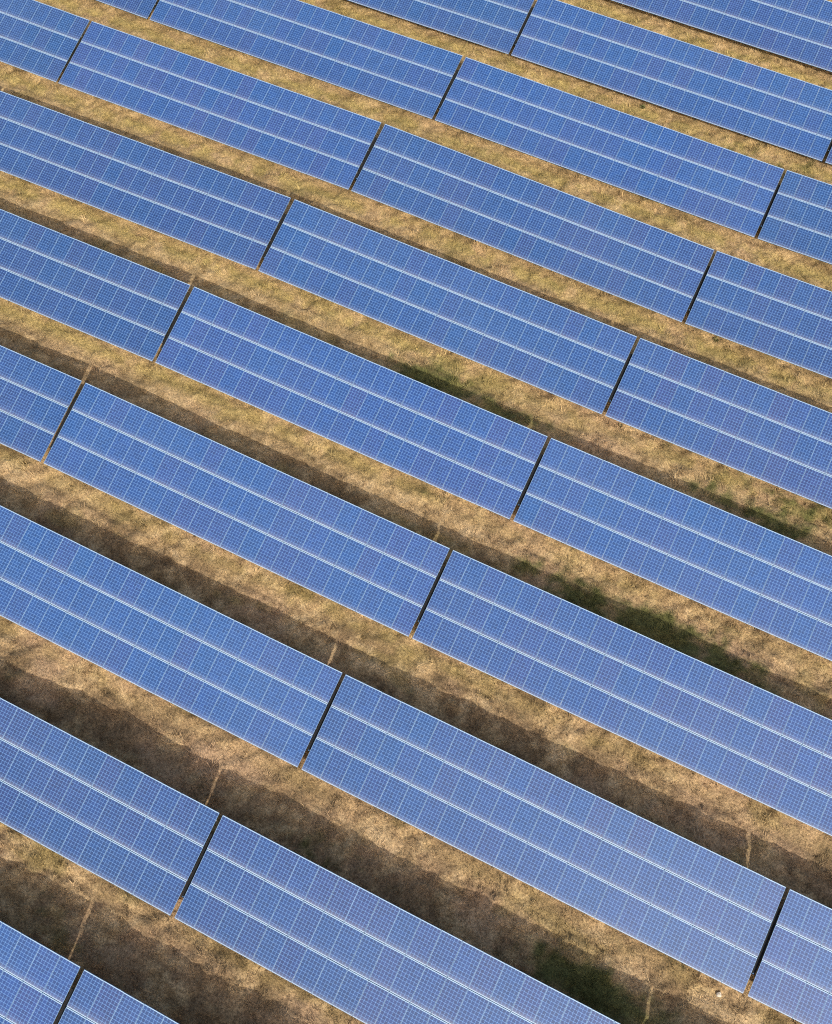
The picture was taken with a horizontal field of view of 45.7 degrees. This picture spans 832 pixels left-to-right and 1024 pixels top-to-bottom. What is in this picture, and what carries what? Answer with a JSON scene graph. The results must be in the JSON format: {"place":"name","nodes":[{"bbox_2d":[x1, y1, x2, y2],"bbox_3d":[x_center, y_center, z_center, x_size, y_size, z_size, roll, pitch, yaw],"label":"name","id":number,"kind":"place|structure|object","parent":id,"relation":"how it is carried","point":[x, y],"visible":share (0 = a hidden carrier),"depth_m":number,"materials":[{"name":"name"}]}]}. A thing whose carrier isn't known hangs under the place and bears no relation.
{"place":"outdoors","nodes":[
{"label":"outdoors","id":0,"kind":"place"},
{"bbox_2d":[0,0,831,1023],"bbox_3d":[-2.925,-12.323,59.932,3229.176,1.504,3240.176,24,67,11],"label":"ground","id":1,"kind":"structure","parent":0,"point":[30,888],"depth_m":52.05,"materials":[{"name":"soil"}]},
{"bbox_2d":[0,921,79,1023],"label":"solar table","id":2,"kind":"object","parent":1,"relation":"on","point":[33,973],"visible":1,"depth_m":42.41,"materials":[{"name":"glass"}]},
{"bbox_2d":[0,345,81,461],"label":"solar table","id":3,"kind":"object","parent":1,"relation":"on","point":[31,406],"visible":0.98,"depth_m":54.68,"materials":[{"name":"glass"}]},
{"bbox_2d":[0,0,89,81],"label":"solar table","id":4,"kind":"object","parent":1,"relation":"on","point":[28,43],"visible":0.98,"depth_m":67.88,"materials":[{"name":"glass"}]},
{"bbox_2d":[0,209,189,360],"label":"solar table","id":5,"kind":"object","parent":1,"relation":"on","point":[103,296],"visible":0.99,"depth_m":58.15,"materials":[{"name":"glass"}]},
{"bbox_2d":[0,698,218,914],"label":"solar table","id":6,"kind":"object","parent":1,"relation":"on","point":[136,831],"visible":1,"depth_m":45.91,"materials":[{"name":"glass"}]},
{"bbox_2d":[58,969,178,1023],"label":"solar table","id":7,"kind":"object","parent":1,"relation":"on","point":[95,999],"visible":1,"depth_m":41.89,"materials":[{"name":"glass"}]},
{"bbox_2d":[96,0,159,18],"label":"solar table","id":8,"kind":"object","parent":1,"relation":"on","point":[142,8],"visible":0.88,"depth_m":70.44,"materials":[{"name":"glass"}]},
{"bbox_2d":[0,91,290,268],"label":"solar table","id":9,"kind":"object","parent":1,"relation":"on","point":[253,213],"visible":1,"depth_m":61.73,"materials":[{"name":"glass"}]},
{"bbox_2d":[0,505,341,766],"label":"solar table","id":10,"kind":"object","parent":1,"relation":"on","point":[120,601],"visible":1,"depth_m":49.37,"materials":[{"name":"glass"}]},
{"bbox_2d":[59,21,380,189],"bbox_3d":[-13.149,-26.665,65.772,22.426,3.211,4.804,24,67,11],"label":"solar table","id":11,"kind":"object","parent":1,"relation":"on","point":[195,95],"visible":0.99,"depth_m":65.00,"materials":[{"name":"glass"}]},
{"bbox_2d":[44,383,449,636],"bbox_3d":[-9.219,-0.044,53.043,22.428,3.412,4.793,24,67,11],"label":"solar table","id":12,"kind":"object","parent":1,"relation":"on","point":[331,546],"visible":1,"depth_m":52.30,"materials":[{"name":"glass"}]},
{"bbox_2d":[149,0,462,118],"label":"solar table","id":13,"kind":"object","parent":1,"relation":"on","point":[379,64],"visible":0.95,"depth_m":67.89,"materials":[{"name":"glass"},{"name":"silicon"},{"name":"aluminium"}]},
{"bbox_2d":[155,287,547,518],"bbox_3d":[-3.827,-5.980,55.678,22.425,3.305,4.792,24,67,11],"label":"solar table","id":14,"kind":"object","parent":1,"relation":"on","point":[396,422],"visible":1,"depth_m":54.94,"materials":[{"name":"glass"},{"name":"silicon"},{"name":"aluminium"}]},
{"bbox_2d":[175,815,619,1023],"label":"solar table","id":15,"kind":"object","parent":1,"relation":"on","point":[279,908],"visible":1,"depth_m":43.59,"materials":[{"name":"glass"}]},
{"bbox_2d":[348,0,533,53],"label":"solar table","id":16,"kind":"object","parent":1,"relation":"on","point":[495,24],"visible":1,"depth_m":69.61,"materials":[{"name":"glass"},{"name":"silicon"},{"name":"aluminium"}]},
{"bbox_2d":[259,200,636,413],"bbox_3d":[1.637,-11.909,58.506,22.440,3.372,4.794,24,67,11],"label":"solar table","id":17,"kind":"object","parent":1,"relation":"on","point":[450,292],"visible":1,"depth_m":57.77,"materials":[{"name":"glass"},{"name":"silicon"},{"name":"aluminium"}]},
{"bbox_2d":[351,124,713,321],"bbox_3d":[7.029,-17.725,61.718,22.429,3.419,4.809,24,67,11],"label":"solar table","id":18,"kind":"object","parent":1,"relation":"on","point":[409,162],"visible":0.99,"depth_m":60.98,"materials":[{"name":"glass"},{"name":"silicon"},{"name":"aluminium"}]},
{"bbox_2d":[301,675,785,992],"bbox_3d":[5.599,14.943,46.526,22.416,3.064,4.787,24,67,11],"label":"solar table","id":19,"kind":"object","parent":1,"relation":"on","point":[633,873],"visible":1,"depth_m":45.74,"materials":[{"name":"glass"},{"name":"silicon"},{"name":"aluminium"}]},
{"bbox_2d":[435,57,783,236],"bbox_3d":[12.372,-23.555,64.849,22.422,3.146,4.811,24,67,11],"label":"solar table","id":20,"kind":"object","parent":1,"relation":"on","point":[482,100],"visible":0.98,"depth_m":64.09,"materials":[{"name":"glass"},{"name":"silicon"},{"name":"aluminium"}]},
{"bbox_2d":[412,550,831,835],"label":"solar table","id":21,"kind":"object","parent":1,"relation":"on","point":[776,789],"visible":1,"depth_m":48.57,"materials":[{"name":"glass"},{"name":"silicon"},{"name":"aluminium"}]},
{"bbox_2d":[511,0,831,160],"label":"solar table","id":22,"kind":"object","parent":1,"relation":"on","point":[620,50],"visible":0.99,"depth_m":66.92,"materials":[{"name":"glass"},{"name":"silicon"},{"name":"aluminium"}]},
{"bbox_2d":[513,438,831,660],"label":"solar table","id":23,"kind":"object","parent":1,"relation":"on","point":[733,564],"visible":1,"depth_m":51.61,"materials":[{"name":"glass"},{"name":"silicon"},{"name":"aluminium"}]},
{"bbox_2d":[605,338,831,508],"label":"solar table","id":24,"kind":"object","parent":1,"relation":"on","point":[809,448],"visible":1,"depth_m":54.87,"materials":[{"name":"glass"},{"name":"silicon"},{"name":"aluminium"}]},
{"bbox_2d":[612,0,831,71],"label":"solar table","id":25,"kind":"object","parent":1,"relation":"on","point":[735,19],"visible":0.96,"depth_m":69.39,"materials":[{"name":"glass"},{"name":"silicon"},{"name":"aluminium"}]},
{"bbox_2d":[685,251,831,378],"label":"solar table","id":26,"kind":"object","parent":1,"relation":"on","point":[783,314],"visible":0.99,"depth_m":58.42,"materials":[{"name":"glass"},{"name":"silicon"},{"name":"aluminium"}]},
{"bbox_2d":[748,889,831,1023],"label":"solar table","id":27,"kind":"object","parent":1,"relation":"on","point":[791,966],"visible":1,"depth_m":43.55,"materials":[{"name":"glass"},{"name":"silicon"},{"name":"aluminium"}]},
{"bbox_2d":[758,170,831,263],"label":"solar table","id":28,"kind":"object","parent":1,"relation":"on","point":[819,201],"visible":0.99,"depth_m":61.80,"materials":[{"name":"glass"},{"name":"silicon"},{"name":"aluminium"}]},
{"bbox_2d":[825,148,831,164],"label":"solar table","id":29,"kind":"object","parent":1,"relation":"on","point":[829,159],"visible":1,"depth_m":64.64,"materials":[{"name":"glass"}]}
]}

